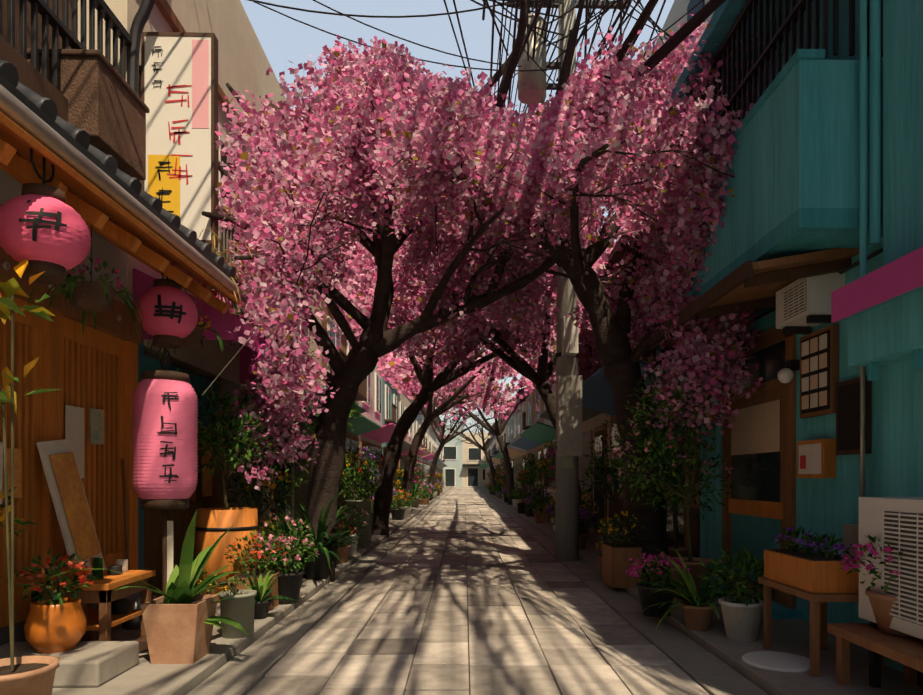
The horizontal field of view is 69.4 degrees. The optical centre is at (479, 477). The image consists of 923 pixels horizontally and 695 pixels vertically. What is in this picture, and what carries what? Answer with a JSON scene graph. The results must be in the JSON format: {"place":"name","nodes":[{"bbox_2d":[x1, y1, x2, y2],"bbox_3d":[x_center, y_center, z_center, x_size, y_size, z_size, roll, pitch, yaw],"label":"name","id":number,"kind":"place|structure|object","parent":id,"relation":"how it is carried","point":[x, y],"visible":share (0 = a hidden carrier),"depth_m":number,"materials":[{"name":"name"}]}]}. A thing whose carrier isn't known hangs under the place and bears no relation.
{"place":"outdoors","nodes":[
{"label":"outdoors","id":0,"kind":"place"},
{"bbox_2d":[250,499,595,694],"bbox_3d":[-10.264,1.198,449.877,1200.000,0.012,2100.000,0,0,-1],"label":"ground","id":1,"kind":"structure","parent":0,"point":[468,626],"depth_m":5.07,"materials":[{"name":"concrete"}]},
{"bbox_2d":[0,0,248,645],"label":"building","id":2,"kind":"structure","parent":1,"relation":"on","point":[93,367],"depth_m":4.35,"materials":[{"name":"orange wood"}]},
{"bbox_2d":[0,147,90,284],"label":"round lantern","id":3,"kind":"object","parent":2,"relation":"attached to","point":[44,227],"visible":0.92,"depth_m":2.91,"materials":[{"name":"pink paper"}]},
{"bbox_2d":[0,405,105,574],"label":"machiya posters","id":4,"kind":"object","parent":2,"relation":"attached to","point":[62,461],"visible":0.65,"depth_m":4.33,"materials":[{"name":"paper"}]},
{"bbox_2d":[0,59,240,285],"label":"roof eave","id":5,"kind":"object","parent":2,"relation":"on","point":[44,109],"depth_m":3.43,"materials":[{"name":"grey tile"}]},
{"bbox_2d":[15,48,149,179],"bbox_3d":[-2.936,-2.644,4.927,0.640,0.585,0.740,0,0,-1],"label":"balcony","id":6,"kind":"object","parent":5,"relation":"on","point":[108,109],"visible":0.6,"depth_m":4.67,"materials":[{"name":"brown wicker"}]},
{"bbox_2d":[136,273,197,348],"bbox_3d":[-2.201,-1.215,4.691,0.399,0.578,0.406,0,0,-1],"label":"round lantern","id":7,"kind":"object","parent":2,"relation":"attached to","point":[170,313],"visible":1,"depth_m":4.58,"materials":[{"name":"pink paper"}]},
{"bbox_2d":[78,0,270,595],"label":"building","id":8,"kind":"structure","parent":1,"relation":"on","point":[239,55],"depth_m":7.22,"materials":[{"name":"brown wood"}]},
{"bbox_2d":[139,32,217,247],"bbox_3d":[-2.592,-2.881,5.700,0.665,1.790,0.102,0,0,-1],"label":"vertical sign","id":9,"kind":"object","parent":8,"relation":"attached to","point":[178,72],"visible":0.73,"depth_m":5.66,"materials":[{"name":"white"}]},
{"bbox_2d":[144,351,220,429],"bbox_3d":[-2.894,-0.799,6.554,0.038,0.565,1.850,0,0,-1],"label":"noren curtain","id":10,"kind":"object","parent":8,"relation":"hanging from","point":[197,380],"visible":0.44,"depth_m":6.84,"materials":[{"name":"teal fabric"}]},
{"bbox_2d":[133,268,309,383],"bbox_3d":[-2.502,-1.456,6.908,0.860,0.599,2.660,0,0,-1],"label":"awning","id":11,"kind":"object","parent":8,"relation":"attached to","point":[219,324],"visible":0.33,"depth_m":5.58,"materials":[{"name":"fabric"}]},
{"bbox_2d":[170,228,322,386],"bbox_3d":[-2.187,-1.476,6.620,0.846,0.914,3.313,0,0,-1],"label":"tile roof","id":12,"kind":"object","parent":8,"relation":"on","point":[235,307],"visible":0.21,"depth_m":5.45,"materials":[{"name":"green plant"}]},
{"bbox_2d":[236,0,290,108],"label":"building","id":13,"kind":"structure","parent":1,"relation":"on","point":[270,83],"depth_m":14.72,"materials":[{"name":"beige paint"}]},
{"bbox_2d":[261,102,366,529],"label":"building","id":14,"kind":"structure","parent":1,"relation":"on","point":[302,491],"depth_m":10.88,"materials":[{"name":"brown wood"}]},
{"bbox_2d":[322,269,381,524],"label":"building","id":15,"kind":"structure","parent":1,"relation":"on","point":[362,425],"depth_m":15.26,"materials":[{"name":"beige concrete"}]},
{"bbox_2d":[358,335,407,510],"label":"building","id":16,"kind":"structure","parent":1,"relation":"on","point":[373,440],"depth_m":19.86,"materials":[{"name":"beige paint"}]},
{"bbox_2d":[382,366,410,487],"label":"building","id":17,"kind":"structure","parent":1,"relation":"on","point":[389,404],"depth_m":23.78,"materials":[{"name":"white paint"}]},
{"bbox_2d":[398,351,424,483],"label":"building","id":18,"kind":"structure","parent":1,"relation":"on","point":[404,402],"depth_m":30.26,"materials":[{"name":"beige paint"}]},
{"bbox_2d":[412,399,431,486],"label":"building","id":19,"kind":"structure","parent":1,"relation":"on","point":[416,424],"depth_m":39.31,"materials":[{"name":"grey paint"}]},
{"bbox_2d":[421,406,433,482],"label":"building","id":20,"kind":"structure","parent":1,"relation":"on","point":[425,460],"depth_m":46.27,"materials":[{"name":"white paint"}]},
{"bbox_2d":[201,33,656,582],"bbox_3d":[-0.442,-1.939,7.670,4.702,6.508,5.540,0,0,-1],"label":"cherry tree","id":21,"kind":"object","parent":1,"relation":"on","point":[357,365],"visible":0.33,"depth_m":7.25,"materials":[{"name":"pink plant"}]},
{"bbox_2d":[212,36,667,490],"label":"cherry tree blossoms","id":22,"kind":"object","parent":21,"relation":"attached to","point":[315,143],"visible":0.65,"depth_m":5.76,"materials":[{"name":"pink plant"}]},
{"bbox_2d":[429,419,442,468],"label":"building","id":23,"kind":"structure","parent":1,"relation":"on","point":[432,436],"depth_m":55.93,"materials":[{"name":"white paint"}]},
{"bbox_2d":[436,416,446,481],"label":"building","id":24,"kind":"structure","parent":1,"relation":"on","point":[439,467],"depth_m":72.35,"materials":[{"name":"white paint"}]},
{"bbox_2d":[379,343,530,515],"bbox_3d":[-0.469,-1.763,19.427,5.192,6.160,6.381,0,0,-1],"label":"cherry tree","id":25,"kind":"object","parent":1,"relation":"on","point":[431,413],"visible":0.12,"depth_m":19.32,"materials":[{"name":"pink plant"}]},
{"bbox_2d":[376,343,536,418],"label":"cherry tree blossoms","id":26,"kind":"object","parent":25,"relation":"attached to","point":[406,384],"visible":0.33,"depth_m":18.76,"materials":[{"name":"pink plant"}]},
{"bbox_2d":[418,404,507,498],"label":"cherry tree","id":27,"kind":"object","parent":1,"relation":"on","point":[447,439],"visible":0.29,"depth_m":33.83,"materials":[{"name":"brown plant"}]},
{"bbox_2d":[425,411,504,494],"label":"cherry tree","id":28,"kind":"object","parent":1,"relation":"on","point":[484,448],"visible":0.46,"depth_m":41.92,"materials":[{"name":"brown plant"}]},
{"bbox_2d":[443,425,489,486],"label":"building wall","id":29,"kind":"structure","parent":1,"relation":"on","point":[463,462],"depth_m":85.94,"materials":[{"name":"beige paint"}]},
{"bbox_2d":[344,221,595,523],"bbox_3d":[0.541,-1.854,11.999,5.920,6.341,4.736,0,0,-1],"label":"cherry tree","id":30,"kind":"object","parent":1,"relation":"on","point":[540,377],"visible":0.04,"depth_m":11.78,"materials":[{"name":"brown plant"}]},
{"bbox_2d":[319,221,612,380],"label":"cherry tree blossoms","id":31,"kind":"object","parent":30,"relation":"attached to","point":[361,300],"visible":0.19,"depth_m":10.61,"materials":[{"name":"pink plant"}]},
{"bbox_2d":[327,211,620,537],"bbox_3d":[0.522,-1.853,12.820,7.137,6.352,6.403,0,0,-1],"label":"cherry tree","id":32,"kind":"object","parent":1,"relation":"on","point":[390,462],"visible":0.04,"depth_m":12.83,"materials":[{"name":"brown plant"}]},
{"bbox_2d":[327,181,635,388],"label":"cherry tree blossoms","id":33,"kind":"object","parent":32,"relation":"attached to","point":[445,355],"visible":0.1,"depth_m":11.83,"materials":[{"name":"pink plant"}]},
{"bbox_2d":[479,438,490,485],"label":"building","id":34,"kind":"structure","parent":1,"relation":"on","point":[485,466],"depth_m":74.78,"materials":[{"name":"grey paint"}]},
{"bbox_2d":[443,376,528,504],"bbox_3d":[-0.541,-1.831,26.849,5.603,6.292,5.609,0,0,-1],"label":"cherry tree","id":35,"kind":"object","parent":1,"relation":"on","point":[497,430],"visible":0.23,"depth_m":26.91,"materials":[{"name":"brown plant"}]},
{"bbox_2d":[398,350,529,437],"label":"cherry tree blossoms","id":36,"kind":"object","parent":35,"relation":"attached to","point":[502,416],"visible":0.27,"depth_m":26.84,"materials":[{"name":"pink plant"}]},
{"bbox_2d":[52,486,922,694],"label":"sidewalk","id":37,"kind":"structure","parent":1,"relation":"on","point":[710,661],"depth_m":4.44,"materials":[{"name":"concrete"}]},
{"bbox_2d":[0,486,34,538],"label":"bamboo plant","id":38,"kind":"object","parent":37,"relation":"on","point":[16,520],"visible":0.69,"depth_m":3.29,"materials":[{"name":"green plant"}]},
{"bbox_2d":[0,259,61,694],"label":"plant","id":39,"kind":"object","parent":37,"relation":"on","point":[28,675],"visible":1,"depth_m":2.85,"materials":[{"name":"green plant"}]},
{"bbox_2d":[0,641,138,686],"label":"concrete block","id":40,"kind":"structure","parent":37,"relation":"on","point":[90,663],"depth_m":3.63,"materials":[{"name":"beige concrete"}]},
{"bbox_2d":[14,547,97,653],"bbox_3d":[-2.373,0.678,3.753,0.432,0.572,0.401,0,0,-1],"label":"potted plant","id":41,"kind":"object","parent":40,"relation":"on","point":[55,623],"visible":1,"depth_m":3.66,"materials":[{"name":"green plant"}]},
{"bbox_2d":[26,557,155,640],"bbox_3d":[-2.466,0.804,4.273,0.490,0.600,0.610,0,0,-1],"label":"wooden table","id":42,"kind":"object","parent":37,"relation":"on","point":[113,610],"visible":0.69,"depth_m":4.16,"materials":[{"name":"orange wood"}]},
{"bbox_2d":[120,459,154,629],"bbox_3d":[-2.636,0.479,5.056,0.234,1.252,0.550,0,0,-40],"label":"clutter","id":43,"kind":"object","parent":37,"relation":"on","point":[134,601],"visible":0.5,"depth_m":5.03,"materials":[{"name":"metal"}]},
{"bbox_2d":[43,511,265,663],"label":"potted plant","id":44,"kind":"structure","parent":37,"relation":"on","point":[178,633],"depth_m":3.94,"materials":[{"name":"green plant"}]},
{"bbox_2d":[131,346,197,650],"bbox_3d":[-2.074,0.125,4.396,0.400,1.958,0.402,0,0,-1],"label":"paper lantern","id":45,"kind":"object","parent":37,"relation":"on","point":[164,413],"visible":0.98,"depth_m":4.25,"materials":[{"name":"paper"}]},
{"bbox_2d":[65,226,296,548],"bbox_3d":[-2.522,-0.328,5.929,1.648,2.864,4.340,0,0,-22],"label":"shop clutter","id":46,"kind":"object","parent":37,"relation":"on","point":[89,296],"visible":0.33,"depth_m":3.85,"materials":[{"name":"wood"}]},
{"bbox_2d":[28,257,223,357],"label":"hanging basket plants","id":47,"kind":"object","parent":46,"relation":"in","point":[72,280],"visible":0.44,"depth_m":3.88,"materials":[{"name":"green plant"}]},
{"bbox_2d":[163,564,247,633],"bbox_3d":[-1.831,0.807,4.263,0.439,0.593,0.802,0,0,-37],"label":"plant bucket","id":48,"kind":"object","parent":37,"relation":"on","point":[181,592],"visible":0.23,"depth_m":4.07,"materials":[{"name":"green plant"}]},
{"bbox_2d":[193,570,226,602],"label":"plant","id":49,"kind":"object","parent":37,"relation":"on","point":[209,591],"visible":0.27,"depth_m":5.19,"materials":[{"name":"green plant"}]},
{"bbox_2d":[195,507,258,602],"bbox_3d":[-2.313,0.694,6.092,0.550,0.820,0.550,0,0,-1],"label":"wooden tub","id":50,"kind":"object","parent":37,"relation":"on","point":[242,521],"visible":0.71,"depth_m":5.86,"materials":[{"name":"orange wood"}]},
{"bbox_2d":[195,384,284,509],"bbox_3d":[-2.369,-0.223,6.156,1.023,1.294,1.064,0,0,-1],"label":"potted tree","id":51,"kind":"object","parent":50,"relation":"in","point":[227,470],"visible":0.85,"depth_m":6.05,"materials":[{"name":"green plant"}]},
{"bbox_2d":[218,575,256,638],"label":"potted plant","id":52,"kind":"object","parent":37,"relation":"on","point":[239,607],"visible":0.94,"depth_m":4.59,"materials":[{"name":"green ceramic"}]},
{"bbox_2d":[217,437,293,569],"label":"potted tree","id":53,"kind":"object","parent":37,"relation":"on","point":[258,501],"visible":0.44,"depth_m":6.98,"materials":[{"name":"green plant"}]},
{"bbox_2d":[224,530,288,610],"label":"potted flowers","id":54,"kind":"object","parent":37,"relation":"on","point":[259,571],"visible":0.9,"depth_m":5.64,"materials":[{"name":"green plant"}]},
{"bbox_2d":[218,571,301,618],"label":"plant","id":55,"kind":"object","parent":37,"relation":"on","point":[262,602],"visible":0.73,"depth_m":5.21,"materials":[{"name":"green plant"}]},
{"bbox_2d":[244,386,319,556],"bbox_3d":[-2.581,-0.081,8.691,1.178,2.370,1.163,0,0,-1],"label":"bamboo plant","id":56,"kind":"object","parent":37,"relation":"on","point":[285,460],"visible":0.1,"depth_m":8.63,"materials":[{"name":"green plant"}]},
{"bbox_2d":[249,529,319,604],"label":"potted flowers","id":57,"kind":"object","parent":37,"relation":"on","point":[289,583],"visible":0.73,"depth_m":5.82,"materials":[{"name":"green plant"}]},
{"bbox_2d":[258,514,313,569],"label":"flowering plant","id":58,"kind":"object","parent":37,"relation":"on","point":[286,519],"visible":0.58,"depth_m":6.46,"materials":[{"name":"green plant"}]},
{"bbox_2d":[260,505,340,569],"bbox_3d":[-2.260,0.701,7.971,1.290,0.807,1.303,0,0,-1],"label":"spiky plant","id":59,"kind":"object","parent":37,"relation":"on","point":[279,519],"visible":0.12,"depth_m":7.81,"materials":[{"name":"green plant"}]},
{"bbox_2d":[277,402,361,526],"bbox_3d":[-2.474,-0.162,10.089,1.461,2.532,0.839,0,0,-28],"label":"shrub","id":60,"kind":"object","parent":37,"relation":"on","point":[307,461],"visible":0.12,"depth_m":9.93,"materials":[{"name":"green plant"}]},
{"bbox_2d":[260,488,382,579],"bbox_3d":[-1.814,0.578,7.330,1.556,1.052,1.510,0,0,39],"label":"potted plant","id":61,"kind":"object","parent":37,"relation":"on","point":[318,568],"visible":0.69,"depth_m":7.18,"materials":[{"name":"green plant"}]},
{"bbox_2d":[308,448,371,532],"bbox_3d":[-2.356,0.253,11.268,1.172,1.701,0.938,0,0,-31],"label":"plant","id":62,"kind":"object","parent":37,"relation":"on","point":[348,468],"visible":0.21,"depth_m":11.32,"materials":[{"name":"green plant"}]},
{"bbox_2d":[336,521,358,563],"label":"plant","id":63,"kind":"object","parent":37,"relation":"on","point":[343,554],"visible":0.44,"depth_m":8.58,"materials":[{"name":"green plant"}]},
{"bbox_2d":[337,504,368,555],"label":"plant","id":64,"kind":"object","parent":37,"relation":"on","point":[352,551],"visible":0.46,"depth_m":9.39,"materials":[{"name":"green plant"}]},
{"bbox_2d":[340,449,365,524],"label":"plant","id":65,"kind":"object","parent":37,"relation":"on","point":[355,463],"visible":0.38,"depth_m":12.08,"materials":[{"name":"green plant"}]},
{"bbox_2d":[339,470,378,548],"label":"potted plant","id":66,"kind":"object","parent":37,"relation":"on","point":[365,505],"visible":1,"depth_m":10.41,"materials":[{"name":"green plant"}]},
{"bbox_2d":[353,445,380,499],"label":"plant","id":67,"kind":"object","parent":37,"relation":"on","point":[364,448],"visible":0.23,"depth_m":14.90,"materials":[{"name":"green plant"}]},
{"bbox_2d":[356,461,380,526],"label":"plant","id":68,"kind":"object","parent":37,"relation":"on","point":[370,474],"visible":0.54,"depth_m":14.18,"materials":[{"name":"green plant"}]},
{"bbox_2d":[391,487,413,519],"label":"plant","id":69,"kind":"object","parent":37,"relation":"on","point":[398,513],"visible":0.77,"depth_m":17.32,"materials":[{"name":"green plant"}]},
{"bbox_2d":[255,0,762,582],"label":"cherry tree","id":70,"kind":"object","parent":37,"relation":"on","point":[617,354],"visible":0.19,"depth_m":6.81,"materials":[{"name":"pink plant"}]},
{"bbox_2d":[263,14,763,446],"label":"cherry blossoms","id":71,"kind":"object","parent":70,"relation":"attached to","point":[687,213],"visible":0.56,"depth_m":5.63,"materials":[{"name":"pink plant"}]},
{"bbox_2d":[515,468,530,513],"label":"plant","id":72,"kind":"object","parent":37,"relation":"on","point":[522,477],"visible":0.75,"depth_m":20.53,"materials":[{"name":"green plant"}]},
{"bbox_2d":[524,453,538,516],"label":"plant","id":73,"kind":"object","parent":37,"relation":"on","point":[533,476],"visible":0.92,"depth_m":18.94,"materials":[{"name":"green plant"}]},
{"bbox_2d":[526,492,553,523],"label":"plant","id":74,"kind":"object","parent":37,"relation":"on","point":[541,518],"visible":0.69,"depth_m":16.03,"materials":[{"name":"green plant"}]},
{"bbox_2d":[537,439,555,494],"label":"plant","id":75,"kind":"object","parent":37,"relation":"on","point":[543,466],"visible":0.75,"depth_m":18.07,"materials":[{"name":"green plant"}]},
{"bbox_2d":[507,0,626,561],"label":"utility pole","id":76,"kind":"object","parent":37,"relation":"on","point":[533,86],"visible":0.52,"depth_m":9.27,"materials":[{"name":"concrete"}]},
{"bbox_2d":[248,0,725,122],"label":"overhead wires","id":77,"kind":"object","parent":76,"relation":"hanging from","point":[686,30],"visible":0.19,"depth_m":8.22,"materials":[{"name":"black rubber"},{"name":"metal"}]},
{"bbox_2d":[579,508,597,549],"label":"purple plant","id":78,"kind":"object","parent":37,"relation":"on","point":[582,537],"visible":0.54,"depth_m":10.22,"materials":[{"name":"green plant"}]},
{"bbox_2d":[579,490,600,532],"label":"green plant","id":79,"kind":"object","parent":37,"relation":"on","point":[590,505],"visible":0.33,"depth_m":11.13,"materials":[{"name":"green plant"}]},
{"bbox_2d":[579,436,624,542],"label":"green plant","id":80,"kind":"object","parent":37,"relation":"on","point":[613,499],"visible":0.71,"depth_m":9.91,"materials":[{"name":"green plant"}]},
{"bbox_2d":[597,510,648,587],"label":"potted plant","id":81,"kind":"object","parent":37,"relation":"on","point":[617,555],"visible":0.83,"depth_m":6.71,"materials":[{"name":"brown plant"}]},
{"bbox_2d":[624,552,689,616],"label":"potted flowers","id":82,"kind":"object","parent":37,"relation":"on","point":[657,610],"visible":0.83,"depth_m":5.29,"materials":[{"name":"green plant"}]},
{"bbox_2d":[607,362,735,600],"bbox_3d":[1.803,0.023,6.155,1.251,2.162,1.305,0,0,-1],"label":"potted tree","id":83,"kind":"object","parent":37,"relation":"on","point":[694,564],"visible":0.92,"depth_m":6.04,"materials":[{"name":"green plant"}]},
{"bbox_2d":[641,355,703,556],"bbox_3d":[2.174,-0.222,7.659,0.925,2.652,1.159,0,0,-1],"label":"potted tree","id":84,"kind":"object","parent":37,"relation":"on","point":[682,551],"visible":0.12,"depth_m":7.58,"materials":[{"name":"green plant"}]},
{"bbox_2d":[624,546,762,630],"bbox_3d":[1.558,0.804,4.921,0.967,0.632,0.993,0,0,-1],"label":"potted plant","id":85,"kind":"object","parent":37,"relation":"on","point":[698,609],"visible":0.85,"depth_m":4.83,"materials":[{"name":"green plant"}]},
{"bbox_2d":[703,553,774,598],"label":"plant foliage","id":86,"kind":"object","parent":37,"relation":"on","point":[740,559],"visible":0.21,"depth_m":4.97,"materials":[{"name":"green plant"}]},
{"bbox_2d":[697,547,781,641],"bbox_3d":[1.803,0.788,4.592,0.599,0.632,0.591,0,0,-1],"label":"white plant pot","id":87,"kind":"object","parent":37,"relation":"on","point":[742,615],"visible":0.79,"depth_m":4.51,"materials":[{"name":"white ceramic"}]},
{"bbox_2d":[741,651,809,671],"bbox_3d":[1.787,1.096,3.986,0.420,0.015,0.420,0,0,-1],"label":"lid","id":88,"kind":"object","parent":37,"relation":"on","point":[778,661],"visible":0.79,"depth_m":3.95,"materials":[{"name":"white paint"}]},
{"bbox_2d":[758,549,922,684],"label":"planter table","id":89,"kind":"object","parent":37,"relation":"on","point":[818,582],"visible":0.69,"depth_m":3.70,"materials":[{"name":"orange wood"}]},
{"bbox_2d":[774,525,852,558],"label":"flowers","id":90,"kind":"object","parent":89,"relation":"on","point":[823,540],"visible":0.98,"depth_m":3.97,"materials":[{"name":"purple plant"}]},
{"bbox_2d":[839,535,913,636],"bbox_3d":[2.170,0.531,3.400,0.580,0.505,0.596,0,0,-1],"label":"potted plant","id":91,"kind":"object","parent":89,"relation":"on","point":[881,605],"visible":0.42,"depth_m":3.36,"materials":[{"name":"purple plant"}]},
{"bbox_2d":[869,650,922,687],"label":"ac stand","id":92,"kind":"object","parent":37,"relation":"on","point":[874,670],"visible":0.38,"depth_m":3.50,"materials":[{"name":"metal"}]},
{"bbox_2d":[859,497,922,639],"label":"air conditioner unit","id":93,"kind":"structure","parent":92,"relation":"on","point":[896,523],"depth_m":3.27,"materials":[{"name":"metal"}]},
{"bbox_2d":[484,422,497,473],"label":"building","id":94,"kind":"structure","parent":1,"relation":"on","point":[493,452],"depth_m":58.54,"materials":[{"name":"grey paint"}]},
{"bbox_2d":[494,399,514,482],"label":"building","id":95,"kind":"structure","parent":1,"relation":"on","point":[509,439],"depth_m":38.15,"materials":[{"name":"grey paint"}]},
{"bbox_2d":[500,389,526,490],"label":"building","id":96,"kind":"structure","parent":1,"relation":"on","point":[517,454],"depth_m":31.22,"materials":[{"name":"grey paint"}]},
{"bbox_2d":[511,360,543,497],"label":"building","id":97,"kind":"structure","parent":1,"relation":"on","point":[535,406],"depth_m":24.66,"materials":[{"name":"paint"}]},
{"bbox_2d":[520,365,555,504],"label":"building","id":98,"kind":"structure","parent":1,"relation":"on","point":[540,432],"depth_m":19.70,"materials":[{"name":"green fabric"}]},
{"bbox_2d":[539,333,609,535],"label":"building","id":99,"kind":"structure","parent":1,"relation":"on","point":[592,424],"depth_m":13.18,"materials":[{"name":"brown concrete"}]},
{"bbox_2d":[582,181,699,557],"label":"building","id":100,"kind":"structure","parent":1,"relation":"on","point":[597,392],"depth_m":9.53,"materials":[{"name":"concrete"}]},
{"bbox_2d":[646,0,714,105],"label":"building wall","id":101,"kind":"structure","parent":1,"relation":"on","point":[679,9],"depth_m":17.38,"materials":[{"name":"beige concrete"}]},
{"bbox_2d":[633,0,922,672],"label":"teal building","id":102,"kind":"structure","parent":1,"relation":"on","point":[827,164],"depth_m":4.44,"materials":[{"name":"paint"}]},
{"bbox_2d":[656,248,882,557],"bbox_3d":[2.195,-0.696,5.671,0.605,3.600,3.350,0,0,-1],"label":"wall clutter","id":103,"kind":"object","parent":102,"relation":"attached to","point":[850,531],"depth_m":4.29,"materials":[{"name":"metal"}]},
{"bbox_2d":[776,273,844,333],"bbox_3d":[2.385,-1.251,4.850,0.264,0.330,0.500,0,0,-1],"label":"air conditioner unit","id":104,"kind":"object","parent":102,"relation":"on","point":[803,305],"depth_m":4.67,"materials":[{"name":"metal"}]},
{"bbox_2d":[240,0,673,432],"label":"sky","id":105,"kind":"structure","parent":0,"point":[282,38],"materials":[{"name":"blue"}]},
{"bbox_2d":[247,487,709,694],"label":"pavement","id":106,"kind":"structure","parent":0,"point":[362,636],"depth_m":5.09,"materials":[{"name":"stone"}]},
{"bbox_2d":[545,445,555,482],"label":"plant","id":107,"kind":"object","parent":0,"point":[550,452],"visible":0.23,"depth_m":13.17,"materials":[{"name":"green plant"}]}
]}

